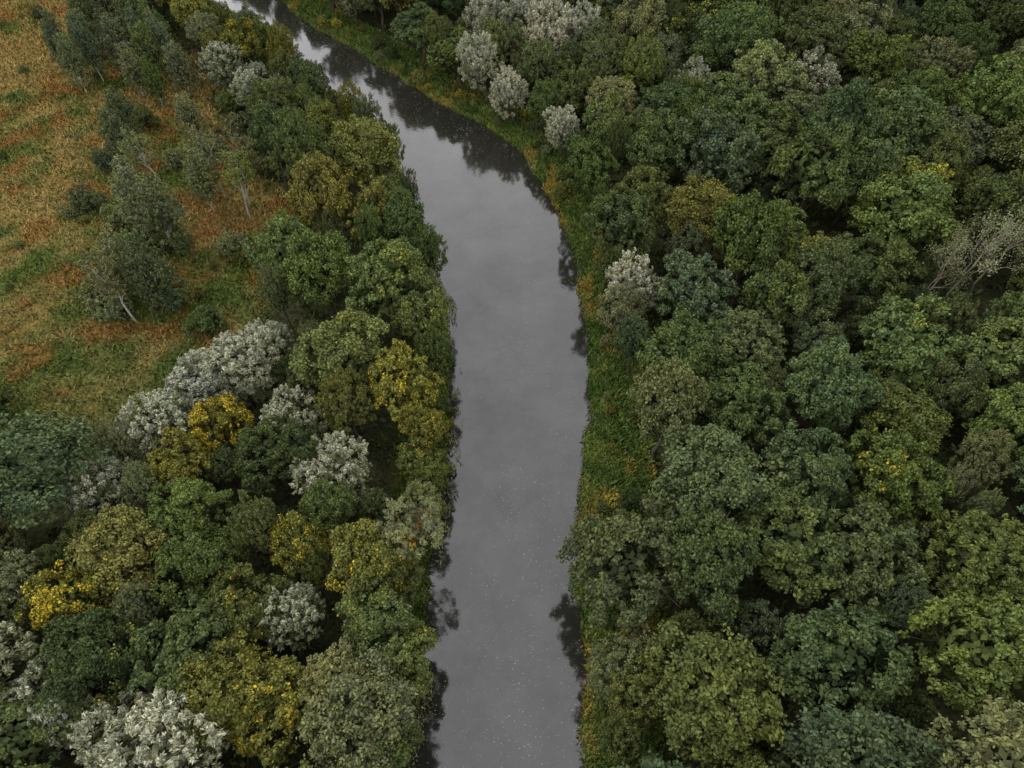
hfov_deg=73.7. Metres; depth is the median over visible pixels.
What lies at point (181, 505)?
oak tree
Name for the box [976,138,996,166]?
ash tree
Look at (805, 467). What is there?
oak tree
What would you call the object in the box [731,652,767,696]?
ash tree
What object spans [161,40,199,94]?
birch tree
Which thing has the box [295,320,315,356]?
bush
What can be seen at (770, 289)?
oak tree
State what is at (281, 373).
ash tree
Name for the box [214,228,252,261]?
bush
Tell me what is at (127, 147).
white birch tree
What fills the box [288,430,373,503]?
willow tree
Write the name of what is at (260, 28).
ash tree
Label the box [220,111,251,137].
bush
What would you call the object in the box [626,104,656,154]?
oak tree
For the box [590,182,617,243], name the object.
ash tree
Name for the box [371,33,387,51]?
bush
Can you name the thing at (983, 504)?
ash tree
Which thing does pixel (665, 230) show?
bush
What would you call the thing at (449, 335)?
bush
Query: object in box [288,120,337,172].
ash tree
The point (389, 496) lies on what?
bush
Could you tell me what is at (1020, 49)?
ash tree
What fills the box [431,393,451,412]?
bush
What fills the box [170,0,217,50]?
oak tree
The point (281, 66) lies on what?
ash tree
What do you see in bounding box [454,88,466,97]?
bush
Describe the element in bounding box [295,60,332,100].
ash tree
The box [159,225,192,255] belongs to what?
bush
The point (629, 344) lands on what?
ash tree
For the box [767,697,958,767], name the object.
oak tree
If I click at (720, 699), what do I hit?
oak tree
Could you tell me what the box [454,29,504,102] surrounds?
willow tree
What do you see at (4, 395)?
bush
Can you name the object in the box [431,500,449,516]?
bush
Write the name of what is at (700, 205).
oak tree
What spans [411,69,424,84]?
bush
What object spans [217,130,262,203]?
white birch tree
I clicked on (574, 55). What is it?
oak tree
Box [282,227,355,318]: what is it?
oak tree
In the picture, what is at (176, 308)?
bush
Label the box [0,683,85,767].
oak tree
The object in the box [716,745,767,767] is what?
oak tree
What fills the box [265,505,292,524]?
bush
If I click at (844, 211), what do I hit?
bush
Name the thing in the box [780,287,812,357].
ash tree
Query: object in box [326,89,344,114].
ash tree
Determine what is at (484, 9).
willow tree
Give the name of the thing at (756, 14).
oak tree
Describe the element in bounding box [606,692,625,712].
bush
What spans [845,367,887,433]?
ash tree
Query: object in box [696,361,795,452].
oak tree
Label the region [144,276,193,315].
bush
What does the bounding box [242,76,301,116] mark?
ash tree
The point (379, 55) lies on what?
bush
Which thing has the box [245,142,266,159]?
bush
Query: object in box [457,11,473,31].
ash tree
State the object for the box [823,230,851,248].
bush
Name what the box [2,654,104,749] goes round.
willow tree
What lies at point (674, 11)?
ash tree
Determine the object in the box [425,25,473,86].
oak tree
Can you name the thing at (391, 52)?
bush
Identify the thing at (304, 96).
ash tree
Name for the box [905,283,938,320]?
ash tree
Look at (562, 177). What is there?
bush
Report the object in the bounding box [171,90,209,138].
birch tree
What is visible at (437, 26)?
oak tree
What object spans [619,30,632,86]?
ash tree
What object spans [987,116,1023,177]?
oak tree
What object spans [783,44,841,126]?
willow tree
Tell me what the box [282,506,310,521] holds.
bush
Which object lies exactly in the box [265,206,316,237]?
ash tree
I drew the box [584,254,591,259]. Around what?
bush
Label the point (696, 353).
oak tree
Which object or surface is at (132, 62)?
birch tree
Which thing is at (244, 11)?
oak tree
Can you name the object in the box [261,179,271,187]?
bush
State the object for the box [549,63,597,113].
oak tree
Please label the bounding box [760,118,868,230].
oak tree
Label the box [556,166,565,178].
bush
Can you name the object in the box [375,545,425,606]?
ash tree
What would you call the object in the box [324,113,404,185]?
oak tree
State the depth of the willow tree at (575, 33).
141.96 m
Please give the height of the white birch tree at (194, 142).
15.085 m
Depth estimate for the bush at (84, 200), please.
122.12 m
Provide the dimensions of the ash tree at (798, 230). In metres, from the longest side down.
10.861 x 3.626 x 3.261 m
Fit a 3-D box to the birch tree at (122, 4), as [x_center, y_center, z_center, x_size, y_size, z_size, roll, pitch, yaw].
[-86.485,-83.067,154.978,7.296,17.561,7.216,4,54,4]
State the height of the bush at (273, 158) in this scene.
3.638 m
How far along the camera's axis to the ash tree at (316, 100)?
126.34 m
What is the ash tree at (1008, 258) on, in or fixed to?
on the ground at (1014, 500)
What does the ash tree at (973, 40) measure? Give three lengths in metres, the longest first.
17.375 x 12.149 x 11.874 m
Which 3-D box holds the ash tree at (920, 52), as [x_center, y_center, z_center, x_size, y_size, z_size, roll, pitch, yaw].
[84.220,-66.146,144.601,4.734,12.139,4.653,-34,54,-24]
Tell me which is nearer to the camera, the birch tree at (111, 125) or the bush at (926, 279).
the bush at (926, 279)
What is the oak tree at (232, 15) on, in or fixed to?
on the ground at (1014, 500)
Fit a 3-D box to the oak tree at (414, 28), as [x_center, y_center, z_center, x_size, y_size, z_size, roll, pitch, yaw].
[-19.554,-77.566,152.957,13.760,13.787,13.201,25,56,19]
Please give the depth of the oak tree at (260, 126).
119.25 m
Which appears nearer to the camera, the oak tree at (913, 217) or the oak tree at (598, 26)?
the oak tree at (913, 217)
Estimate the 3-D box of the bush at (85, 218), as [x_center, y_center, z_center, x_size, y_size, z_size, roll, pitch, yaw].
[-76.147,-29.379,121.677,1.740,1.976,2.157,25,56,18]
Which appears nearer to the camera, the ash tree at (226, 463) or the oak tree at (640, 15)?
the ash tree at (226, 463)
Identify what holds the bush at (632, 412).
on the ground at (1014, 500)
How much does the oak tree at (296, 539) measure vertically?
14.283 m
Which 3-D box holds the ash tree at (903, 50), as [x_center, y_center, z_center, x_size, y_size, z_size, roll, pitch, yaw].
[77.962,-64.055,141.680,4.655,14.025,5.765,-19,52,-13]
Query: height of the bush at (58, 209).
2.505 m
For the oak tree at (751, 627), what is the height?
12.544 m
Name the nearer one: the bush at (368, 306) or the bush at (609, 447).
the bush at (609, 447)
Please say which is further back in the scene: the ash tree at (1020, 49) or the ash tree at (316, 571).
the ash tree at (1020, 49)
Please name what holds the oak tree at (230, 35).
on the ground at (1014, 500)
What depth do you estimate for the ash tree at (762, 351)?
89.75 m
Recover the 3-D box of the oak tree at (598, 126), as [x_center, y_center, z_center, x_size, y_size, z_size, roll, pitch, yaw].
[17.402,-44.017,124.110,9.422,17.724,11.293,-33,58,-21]
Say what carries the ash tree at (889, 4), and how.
on the ground at (1014, 500)
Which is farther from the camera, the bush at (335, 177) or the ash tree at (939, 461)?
the bush at (335, 177)
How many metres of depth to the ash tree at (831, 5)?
149.33 m
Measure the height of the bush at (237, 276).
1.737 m
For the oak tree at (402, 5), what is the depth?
154.20 m
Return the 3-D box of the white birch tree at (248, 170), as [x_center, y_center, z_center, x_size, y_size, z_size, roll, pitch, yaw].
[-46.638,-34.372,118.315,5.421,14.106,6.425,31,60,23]
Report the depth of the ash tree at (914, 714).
65.97 m
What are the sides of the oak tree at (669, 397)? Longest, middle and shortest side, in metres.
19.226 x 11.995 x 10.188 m
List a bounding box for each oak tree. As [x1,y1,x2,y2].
[0,410,124,529]
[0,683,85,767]
[12,559,114,641]
[31,605,138,718]
[54,506,126,554]
[63,503,171,610]
[117,587,249,715]
[139,426,221,499]
[139,476,235,550]
[150,511,249,605]
[155,0,186,26]
[165,630,283,751]
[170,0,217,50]
[186,392,254,456]
[197,28,225,81]
[203,561,290,641]
[218,16,264,65]
[224,654,320,767]
[225,10,249,57]
[230,414,317,495]
[234,0,262,61]
[242,214,311,306]
[247,99,295,182]
[267,509,329,576]
[271,757,319,767]
[281,307,389,399]
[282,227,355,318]
[284,150,349,227]
[285,51,313,88]
[296,648,418,767]
[298,98,346,144]
[298,476,358,536]
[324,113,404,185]
[324,517,416,609]
[332,570,415,667]
[336,175,405,240]
[343,235,440,338]
[354,0,389,30]
[357,618,437,700]
[362,338,446,425]
[365,172,410,205]
[372,185,429,261]
[379,0,417,44]
[387,286,452,344]
[389,1,454,62]
[395,436,447,489]
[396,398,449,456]
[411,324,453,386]
[422,8,451,74]
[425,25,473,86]
[441,0,479,17]
[452,20,469,43]
[474,17,519,82]
[508,18,534,63]
[514,39,571,92]
[525,78,562,138]
[538,0,571,24]
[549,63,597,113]
[556,498,680,631]
[557,38,586,86]
[565,133,619,212]
[572,16,626,85]
[581,90,637,150]
[581,190,656,268]
[592,0,617,21]
[596,10,615,37]
[596,284,645,337]
[610,0,668,41]
[611,749,700,767]
[612,165,675,230]
[622,107,684,171]
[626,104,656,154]
[626,355,711,459]
[628,30,694,84]
[628,81,695,129]
[632,617,788,767]
[634,307,737,387]
[640,507,686,553]
[646,423,789,547]
[655,248,739,324]
[657,501,759,630]
[659,13,703,60]
[663,174,737,252]
[664,0,703,13]
[664,219,706,287]
[670,103,763,195]
[671,91,728,185]
[675,71,702,94]
[685,0,757,26]
[690,0,783,72]
[694,68,772,129]
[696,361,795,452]
[711,188,798,306]
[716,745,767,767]
[721,199,809,271]
[724,598,785,663]
[727,38,808,105]
[729,99,809,173]
[730,484,851,608]
[737,259,812,328]
[744,4,763,31]
[747,419,853,531]
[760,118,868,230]
[765,598,917,734]
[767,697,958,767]
[769,6,852,69]
[770,90,844,135]
[771,230,830,269]
[781,336,886,430]
[786,236,864,330]
[789,307,848,368]
[798,76,887,157]
[806,0,840,13]
[807,494,931,626]
[830,132,904,225]
[831,231,927,315]
[834,2,892,74]
[834,309,870,349]
[837,26,918,89]
[842,428,955,525]
[847,171,968,254]
[851,375,953,460]
[854,82,960,164]
[854,292,975,392]
[857,0,896,23]
[875,155,954,210]
[880,14,921,50]
[882,64,960,124]
[882,72,910,86]
[884,516,929,560]
[893,0,921,22]
[895,590,1023,714]
[898,0,916,9]
[907,1,973,46]
[916,356,989,419]
[917,128,975,200]
[919,0,980,22]
[919,104,997,168]
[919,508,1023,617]
[926,293,979,344]
[942,315,1023,416]
[944,51,1023,138]
[947,169,1023,269]
[952,164,997,213]
[957,382,1023,469]
[974,290,1023,349]
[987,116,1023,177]
[994,39,1023,81]
[1017,548,1023,605]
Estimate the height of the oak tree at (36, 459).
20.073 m
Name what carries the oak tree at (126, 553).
on the ground at (1014, 500)
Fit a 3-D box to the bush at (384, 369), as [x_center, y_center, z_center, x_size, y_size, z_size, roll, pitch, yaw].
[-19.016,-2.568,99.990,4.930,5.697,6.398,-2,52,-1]
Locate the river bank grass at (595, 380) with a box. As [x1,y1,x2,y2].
[209,0,680,767]
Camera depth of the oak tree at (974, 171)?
117.06 m
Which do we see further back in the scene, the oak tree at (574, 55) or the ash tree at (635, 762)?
the oak tree at (574, 55)
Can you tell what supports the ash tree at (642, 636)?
on the ground at (1014, 500)
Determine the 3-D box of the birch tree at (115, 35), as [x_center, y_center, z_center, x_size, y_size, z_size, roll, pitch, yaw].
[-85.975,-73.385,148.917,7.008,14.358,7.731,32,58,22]
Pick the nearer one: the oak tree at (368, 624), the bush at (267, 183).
the oak tree at (368, 624)
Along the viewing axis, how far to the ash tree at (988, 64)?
135.24 m
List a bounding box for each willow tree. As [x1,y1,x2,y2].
[0,621,40,699]
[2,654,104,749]
[57,455,137,521]
[67,687,171,767]
[96,685,230,767]
[114,387,197,463]
[161,348,234,413]
[186,324,279,404]
[195,41,244,92]
[227,66,270,105]
[241,60,269,80]
[244,318,295,366]
[257,383,327,439]
[259,579,326,651]
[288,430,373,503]
[338,0,366,26]
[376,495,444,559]
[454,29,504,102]
[462,0,513,59]
[488,65,529,123]
[501,0,546,34]
[521,0,578,53]
[542,104,579,157]
[560,0,602,51]
[604,247,668,311]
[627,0,665,24]
[673,55,715,101]
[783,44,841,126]
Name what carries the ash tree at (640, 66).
on the ground at (1014, 500)
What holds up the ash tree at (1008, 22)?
on the ground at (1014, 500)
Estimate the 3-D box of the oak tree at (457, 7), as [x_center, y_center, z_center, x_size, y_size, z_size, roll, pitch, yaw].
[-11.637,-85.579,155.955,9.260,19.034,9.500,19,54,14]
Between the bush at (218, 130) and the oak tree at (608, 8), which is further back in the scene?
the oak tree at (608, 8)
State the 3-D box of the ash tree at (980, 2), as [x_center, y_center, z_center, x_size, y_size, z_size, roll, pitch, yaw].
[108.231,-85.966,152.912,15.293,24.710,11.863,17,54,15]
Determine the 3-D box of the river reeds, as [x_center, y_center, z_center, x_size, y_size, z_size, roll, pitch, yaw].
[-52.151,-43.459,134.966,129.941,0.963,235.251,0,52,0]
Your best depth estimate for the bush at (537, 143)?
136.48 m
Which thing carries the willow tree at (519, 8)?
on the ground at (1014, 500)
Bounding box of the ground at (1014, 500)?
[0,0,1023,767]
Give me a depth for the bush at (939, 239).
117.04 m
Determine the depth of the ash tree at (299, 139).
107.86 m
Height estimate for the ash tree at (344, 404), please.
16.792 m
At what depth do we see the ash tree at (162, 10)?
162.71 m
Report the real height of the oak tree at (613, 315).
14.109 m
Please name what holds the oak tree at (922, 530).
on the ground at (1014, 500)
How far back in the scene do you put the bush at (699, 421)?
92.74 m
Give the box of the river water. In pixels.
[212,0,591,767]
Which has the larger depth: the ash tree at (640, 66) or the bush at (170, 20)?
the bush at (170, 20)
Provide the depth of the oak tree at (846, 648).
65.03 m
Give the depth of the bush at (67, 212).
122.10 m
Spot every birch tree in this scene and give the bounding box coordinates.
[37,8,71,72]
[52,31,93,92]
[64,12,106,80]
[65,7,103,57]
[66,0,98,35]
[74,246,137,321]
[86,0,125,29]
[92,6,125,55]
[95,105,144,170]
[95,223,146,297]
[98,12,136,72]
[102,87,146,140]
[108,153,160,236]
[113,0,142,33]
[113,227,179,308]
[114,41,147,95]
[116,127,162,184]
[119,6,151,56]
[127,19,168,81]
[129,170,190,250]
[133,0,160,19]
[136,0,172,45]
[139,55,168,107]
[142,6,178,75]
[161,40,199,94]
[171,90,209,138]
[177,125,225,196]
[180,143,227,211]
[216,149,256,218]
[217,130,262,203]
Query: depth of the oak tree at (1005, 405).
81.55 m
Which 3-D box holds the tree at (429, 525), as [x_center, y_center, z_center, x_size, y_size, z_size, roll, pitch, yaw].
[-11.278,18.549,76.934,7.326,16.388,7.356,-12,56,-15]
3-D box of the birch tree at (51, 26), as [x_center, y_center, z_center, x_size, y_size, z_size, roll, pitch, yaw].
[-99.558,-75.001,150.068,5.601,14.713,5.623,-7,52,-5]
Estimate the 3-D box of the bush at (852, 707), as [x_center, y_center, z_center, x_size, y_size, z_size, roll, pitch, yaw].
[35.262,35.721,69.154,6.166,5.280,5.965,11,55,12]
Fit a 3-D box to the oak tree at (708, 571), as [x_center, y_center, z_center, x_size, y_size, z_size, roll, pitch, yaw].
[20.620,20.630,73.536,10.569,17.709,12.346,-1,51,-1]
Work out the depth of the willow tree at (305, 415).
87.41 m
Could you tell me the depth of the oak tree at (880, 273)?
97.08 m
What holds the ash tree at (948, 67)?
on the ground at (1014, 500)
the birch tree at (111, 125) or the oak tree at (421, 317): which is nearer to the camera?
the oak tree at (421, 317)
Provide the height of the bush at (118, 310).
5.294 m
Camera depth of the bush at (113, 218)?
119.10 m
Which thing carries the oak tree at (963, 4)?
on the ground at (1014, 500)
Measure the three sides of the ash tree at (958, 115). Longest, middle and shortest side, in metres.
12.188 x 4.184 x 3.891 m
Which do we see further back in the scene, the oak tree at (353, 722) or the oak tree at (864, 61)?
the oak tree at (864, 61)
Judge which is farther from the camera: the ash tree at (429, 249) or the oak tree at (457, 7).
the oak tree at (457, 7)
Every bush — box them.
[0,150,8,159]
[0,382,20,418]
[3,283,13,292]
[12,240,25,248]
[17,64,28,73]
[26,3,47,18]
[47,536,77,574]
[55,201,72,215]
[58,204,75,220]
[65,182,105,215]
[73,134,81,140]
[75,266,133,320]
[79,215,91,223]
[89,147,115,172]
[94,292,136,322]
[99,202,135,233]
[106,85,115,92]
[131,220,168,254]
[132,104,160,126]
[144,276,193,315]
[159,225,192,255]
[160,14,178,26]
[161,148,185,171]
[172,304,183,311]
[181,303,226,342]
[182,278,208,306]
[198,132,230,160]
[208,261,218,270]
[213,125,222,133]
[214,87,244,114]
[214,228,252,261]
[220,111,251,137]
[225,495,258,523]
[230,248,251,266]
[234,272,243,279]
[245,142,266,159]
[249,153,274,178]
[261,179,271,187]
[265,150,282,166]
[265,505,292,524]
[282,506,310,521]
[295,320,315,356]
[317,14,327,25]
[329,171,340,182]
[331,18,342,28]
[355,287,381,313]
[364,491,394,522]
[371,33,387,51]
[373,49,385,61]
[374,348,396,382]
[383,41,400,60]
[397,64,405,70]
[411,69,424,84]
[415,72,429,85]
[425,83,432,88]
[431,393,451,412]
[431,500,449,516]
[438,332,451,344]
[439,461,456,476]
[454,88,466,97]
[493,117,501,126]
[525,117,544,134]
[530,135,544,147]
[540,144,551,154]
[550,185,568,203]
[555,170,569,181]
[555,180,571,193]
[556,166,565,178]
[558,162,576,179]
[560,103,580,119]
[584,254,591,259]
[588,683,613,710]
[592,252,606,269]
[594,496,613,517]
[599,333,617,347]
[602,390,611,400]
[603,403,616,415]
[603,443,617,453]
[604,487,626,509]
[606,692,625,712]
[620,626,632,639]
[623,399,640,424]
[626,493,659,525]
[646,282,679,314]
[660,213,683,244]
[692,407,709,434]
[748,707,795,767]
[757,605,795,646]
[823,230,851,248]
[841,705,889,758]
[842,199,874,220]
[849,343,864,355]
[901,534,927,559]
[906,236,925,256]
[910,0,926,7]
[910,259,934,287]
[920,226,942,247]
[923,450,953,470]
[925,278,954,303]
[932,271,957,291]
[990,165,1003,175]
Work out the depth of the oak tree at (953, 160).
111.55 m
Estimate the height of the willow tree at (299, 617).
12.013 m
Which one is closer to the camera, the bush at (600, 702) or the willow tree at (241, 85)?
the bush at (600, 702)
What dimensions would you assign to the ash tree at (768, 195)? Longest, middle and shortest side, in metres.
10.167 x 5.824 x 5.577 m
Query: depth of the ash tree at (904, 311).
95.74 m
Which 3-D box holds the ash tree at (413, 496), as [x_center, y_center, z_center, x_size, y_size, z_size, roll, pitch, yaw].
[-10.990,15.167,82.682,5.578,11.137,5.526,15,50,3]
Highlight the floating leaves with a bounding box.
[220,2,583,767]
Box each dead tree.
[923,212,986,293]
[934,200,1023,297]
[969,216,1023,294]
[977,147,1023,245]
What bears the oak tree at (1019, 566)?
on the ground at (1014, 500)
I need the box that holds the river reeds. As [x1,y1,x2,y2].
[214,1,597,767]
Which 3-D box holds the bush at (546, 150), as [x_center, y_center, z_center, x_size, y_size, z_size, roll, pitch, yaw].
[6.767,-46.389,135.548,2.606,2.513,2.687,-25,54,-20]
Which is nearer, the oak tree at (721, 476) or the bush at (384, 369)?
the oak tree at (721, 476)
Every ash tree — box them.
[0,520,35,569]
[0,549,50,645]
[34,543,76,583]
[88,416,139,467]
[110,578,168,636]
[120,459,163,517]
[151,0,169,19]
[184,10,221,47]
[202,443,238,490]
[203,0,215,18]
[211,0,231,29]
[225,489,283,554]
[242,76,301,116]
[251,13,270,53]
[257,261,295,335]
[262,72,295,97]
[265,20,299,63]
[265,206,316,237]
[266,48,294,87]
[267,107,332,222]
[270,351,300,397]
[282,99,297,119]
[284,368,319,409]
[288,82,321,118]
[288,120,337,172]
[293,638,370,719]
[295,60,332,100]
[298,320,319,359]
[298,552,332,600]
[303,423,330,451]
[304,97,320,123]
[312,365,378,442]
[316,219,350,297]
[320,208,340,232]
[323,97,339,117]
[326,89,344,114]
[328,0,334,19]
[332,138,356,196]
[336,78,364,124]
[347,201,356,226]
[352,91,385,126]
[353,203,389,261]
[355,486,392,523]
[360,715,424,767]
[364,668,411,714]
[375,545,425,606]
[378,121,405,175]
[398,165,419,201]
[398,478,441,531]
[403,222,447,277]
[405,205,425,231]
[418,0,442,15]
[418,267,447,308]
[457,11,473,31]
[510,50,525,82]
[565,0,612,15]
[565,129,592,190]
[581,29,618,91]
[585,75,637,119]
[586,630,652,697]
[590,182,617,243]
[593,711,646,766]
[597,248,625,284]
[603,117,628,188]
[603,652,675,733]
[609,755,646,767]
[610,0,623,6]
[613,310,649,375]
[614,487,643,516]
[618,33,664,105]
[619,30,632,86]
[624,128,645,167]
[627,623,671,669]
[656,57,675,83]
[661,0,690,36]
[664,608,706,651]
[689,43,712,74]
[694,16,714,41]
[707,305,788,392]
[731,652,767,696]
[742,154,765,193]
[743,178,776,202]
[754,365,786,409]
[759,0,821,58]
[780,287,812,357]
[785,228,803,256]
[808,406,837,448]
[820,0,858,38]
[838,437,875,473]
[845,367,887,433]
[869,574,934,635]
[869,653,919,695]
[874,0,899,26]
[875,77,900,99]
[883,43,906,77]
[883,688,939,736]
[888,298,913,329]
[902,33,976,89]
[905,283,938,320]
[907,43,926,72]
[907,251,943,295]
[917,459,946,483]
[918,36,932,52]
[918,460,980,519]
[919,694,1023,767]
[927,19,998,76]
[928,290,974,319]
[941,427,1014,504]
[946,487,1007,533]
[955,87,965,117]
[969,54,994,77]
[974,21,981,36]
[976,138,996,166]
[977,0,1006,26]
[979,0,1023,55]
[984,380,1023,416]
[987,233,1023,287]
[1005,446,1023,541]
[1006,38,1023,133]
[1006,270,1023,333]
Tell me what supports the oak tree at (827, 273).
on the ground at (1014, 500)
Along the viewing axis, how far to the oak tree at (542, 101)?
130.94 m
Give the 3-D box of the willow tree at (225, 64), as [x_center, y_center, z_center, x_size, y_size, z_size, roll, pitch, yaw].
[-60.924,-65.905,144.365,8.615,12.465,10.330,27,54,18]
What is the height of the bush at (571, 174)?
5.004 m
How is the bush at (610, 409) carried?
on the ground at (1014, 500)
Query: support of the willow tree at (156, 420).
on the ground at (1014, 500)
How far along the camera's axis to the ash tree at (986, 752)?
55.04 m
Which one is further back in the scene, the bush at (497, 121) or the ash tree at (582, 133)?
the bush at (497, 121)
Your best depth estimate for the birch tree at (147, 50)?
143.71 m
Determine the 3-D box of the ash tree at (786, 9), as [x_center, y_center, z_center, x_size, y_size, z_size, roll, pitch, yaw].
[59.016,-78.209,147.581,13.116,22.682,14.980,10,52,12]
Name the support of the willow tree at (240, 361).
on the ground at (1014, 500)
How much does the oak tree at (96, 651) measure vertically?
16.301 m
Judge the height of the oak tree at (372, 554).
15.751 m
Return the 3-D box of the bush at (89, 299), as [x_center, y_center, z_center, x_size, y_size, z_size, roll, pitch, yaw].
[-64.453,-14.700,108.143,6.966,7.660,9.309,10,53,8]
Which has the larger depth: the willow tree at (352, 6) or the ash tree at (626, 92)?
the willow tree at (352, 6)
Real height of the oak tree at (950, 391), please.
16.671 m
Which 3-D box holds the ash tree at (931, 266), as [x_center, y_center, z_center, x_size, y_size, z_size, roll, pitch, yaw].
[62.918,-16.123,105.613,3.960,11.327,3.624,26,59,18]
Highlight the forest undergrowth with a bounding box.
[0,0,1023,767]
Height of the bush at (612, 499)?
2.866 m
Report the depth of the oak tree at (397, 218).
102.35 m
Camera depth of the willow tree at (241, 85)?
137.58 m
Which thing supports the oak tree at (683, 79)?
on the ground at (1014, 500)
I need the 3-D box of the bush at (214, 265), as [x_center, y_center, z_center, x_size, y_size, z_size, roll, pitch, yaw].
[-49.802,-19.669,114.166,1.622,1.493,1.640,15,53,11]
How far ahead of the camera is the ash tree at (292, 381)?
90.49 m
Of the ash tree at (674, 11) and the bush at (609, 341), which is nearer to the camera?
the bush at (609, 341)
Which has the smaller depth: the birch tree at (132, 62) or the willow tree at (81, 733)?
the willow tree at (81, 733)
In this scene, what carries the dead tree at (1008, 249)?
on the ground at (1014, 500)
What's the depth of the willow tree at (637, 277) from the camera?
99.38 m
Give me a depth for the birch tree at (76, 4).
155.30 m
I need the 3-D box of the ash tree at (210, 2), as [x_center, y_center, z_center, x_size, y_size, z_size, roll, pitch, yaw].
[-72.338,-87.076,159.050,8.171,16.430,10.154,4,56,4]
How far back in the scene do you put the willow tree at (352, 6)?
164.77 m
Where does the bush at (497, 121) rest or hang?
on the ground at (1014, 500)
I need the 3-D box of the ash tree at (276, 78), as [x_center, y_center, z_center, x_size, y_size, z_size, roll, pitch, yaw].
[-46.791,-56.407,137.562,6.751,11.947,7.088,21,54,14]
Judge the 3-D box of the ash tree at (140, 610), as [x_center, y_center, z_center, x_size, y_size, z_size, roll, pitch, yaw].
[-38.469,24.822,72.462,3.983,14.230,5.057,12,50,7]
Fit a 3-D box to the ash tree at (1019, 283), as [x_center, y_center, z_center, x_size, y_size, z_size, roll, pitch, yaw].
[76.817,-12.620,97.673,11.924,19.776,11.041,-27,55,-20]
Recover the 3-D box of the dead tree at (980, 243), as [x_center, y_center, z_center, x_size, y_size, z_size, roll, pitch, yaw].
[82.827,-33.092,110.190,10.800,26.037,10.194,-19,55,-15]
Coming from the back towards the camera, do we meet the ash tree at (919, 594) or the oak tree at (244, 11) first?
the oak tree at (244, 11)
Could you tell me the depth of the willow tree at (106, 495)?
78.92 m
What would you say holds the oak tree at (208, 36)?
on the ground at (1014, 500)
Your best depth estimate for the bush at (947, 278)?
110.18 m
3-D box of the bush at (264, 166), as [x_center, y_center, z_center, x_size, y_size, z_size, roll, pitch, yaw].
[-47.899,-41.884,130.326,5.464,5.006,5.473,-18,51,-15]
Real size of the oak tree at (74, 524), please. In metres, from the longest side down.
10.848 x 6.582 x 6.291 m
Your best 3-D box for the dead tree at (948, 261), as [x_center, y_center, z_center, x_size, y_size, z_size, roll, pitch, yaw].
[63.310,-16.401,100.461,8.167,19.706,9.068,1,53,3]
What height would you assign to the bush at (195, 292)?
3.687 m
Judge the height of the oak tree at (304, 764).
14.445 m
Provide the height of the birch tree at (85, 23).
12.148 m
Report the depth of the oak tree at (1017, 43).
136.22 m
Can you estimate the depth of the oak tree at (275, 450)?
81.10 m
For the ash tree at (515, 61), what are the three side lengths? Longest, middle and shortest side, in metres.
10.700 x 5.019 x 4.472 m
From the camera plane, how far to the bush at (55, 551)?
80.78 m
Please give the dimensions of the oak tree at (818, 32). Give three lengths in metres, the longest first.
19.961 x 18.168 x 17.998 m
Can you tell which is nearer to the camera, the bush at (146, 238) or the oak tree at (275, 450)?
the oak tree at (275, 450)
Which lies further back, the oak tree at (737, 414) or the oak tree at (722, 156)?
the oak tree at (722, 156)
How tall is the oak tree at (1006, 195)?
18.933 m
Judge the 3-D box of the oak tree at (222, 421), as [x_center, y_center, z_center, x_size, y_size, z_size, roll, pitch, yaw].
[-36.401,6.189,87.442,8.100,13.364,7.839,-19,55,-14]
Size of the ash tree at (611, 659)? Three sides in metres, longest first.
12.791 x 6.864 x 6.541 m
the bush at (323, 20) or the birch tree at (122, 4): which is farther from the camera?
the bush at (323, 20)
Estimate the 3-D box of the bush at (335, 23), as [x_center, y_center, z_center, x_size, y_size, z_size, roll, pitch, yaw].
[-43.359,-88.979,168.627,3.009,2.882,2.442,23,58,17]
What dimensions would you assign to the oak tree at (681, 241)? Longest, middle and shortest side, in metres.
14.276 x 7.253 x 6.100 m
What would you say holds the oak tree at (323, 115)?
on the ground at (1014, 500)
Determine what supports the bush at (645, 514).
on the ground at (1014, 500)
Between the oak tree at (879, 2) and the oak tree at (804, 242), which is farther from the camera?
the oak tree at (879, 2)
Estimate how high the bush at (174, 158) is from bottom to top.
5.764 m
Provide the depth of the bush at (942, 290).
109.02 m
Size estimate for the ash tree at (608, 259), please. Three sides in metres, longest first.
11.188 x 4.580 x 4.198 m
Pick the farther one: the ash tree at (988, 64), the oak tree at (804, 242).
the ash tree at (988, 64)
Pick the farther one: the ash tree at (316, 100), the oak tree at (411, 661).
the ash tree at (316, 100)
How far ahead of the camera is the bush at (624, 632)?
77.17 m
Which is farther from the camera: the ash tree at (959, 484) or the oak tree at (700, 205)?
the oak tree at (700, 205)
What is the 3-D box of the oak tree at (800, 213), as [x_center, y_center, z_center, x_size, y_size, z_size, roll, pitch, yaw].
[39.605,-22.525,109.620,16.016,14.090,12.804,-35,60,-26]
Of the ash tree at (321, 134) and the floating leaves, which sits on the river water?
the floating leaves
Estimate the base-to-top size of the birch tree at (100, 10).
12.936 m
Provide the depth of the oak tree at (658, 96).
125.06 m
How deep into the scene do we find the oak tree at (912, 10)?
148.39 m
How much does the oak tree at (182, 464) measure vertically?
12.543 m
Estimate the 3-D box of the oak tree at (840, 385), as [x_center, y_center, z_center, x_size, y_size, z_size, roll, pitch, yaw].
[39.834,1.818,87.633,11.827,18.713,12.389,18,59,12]
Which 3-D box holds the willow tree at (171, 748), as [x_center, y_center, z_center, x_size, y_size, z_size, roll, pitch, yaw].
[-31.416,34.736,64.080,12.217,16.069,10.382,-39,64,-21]
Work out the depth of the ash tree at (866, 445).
84.71 m
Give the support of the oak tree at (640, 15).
on the ground at (1014, 500)
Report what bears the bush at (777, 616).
on the ground at (1014, 500)

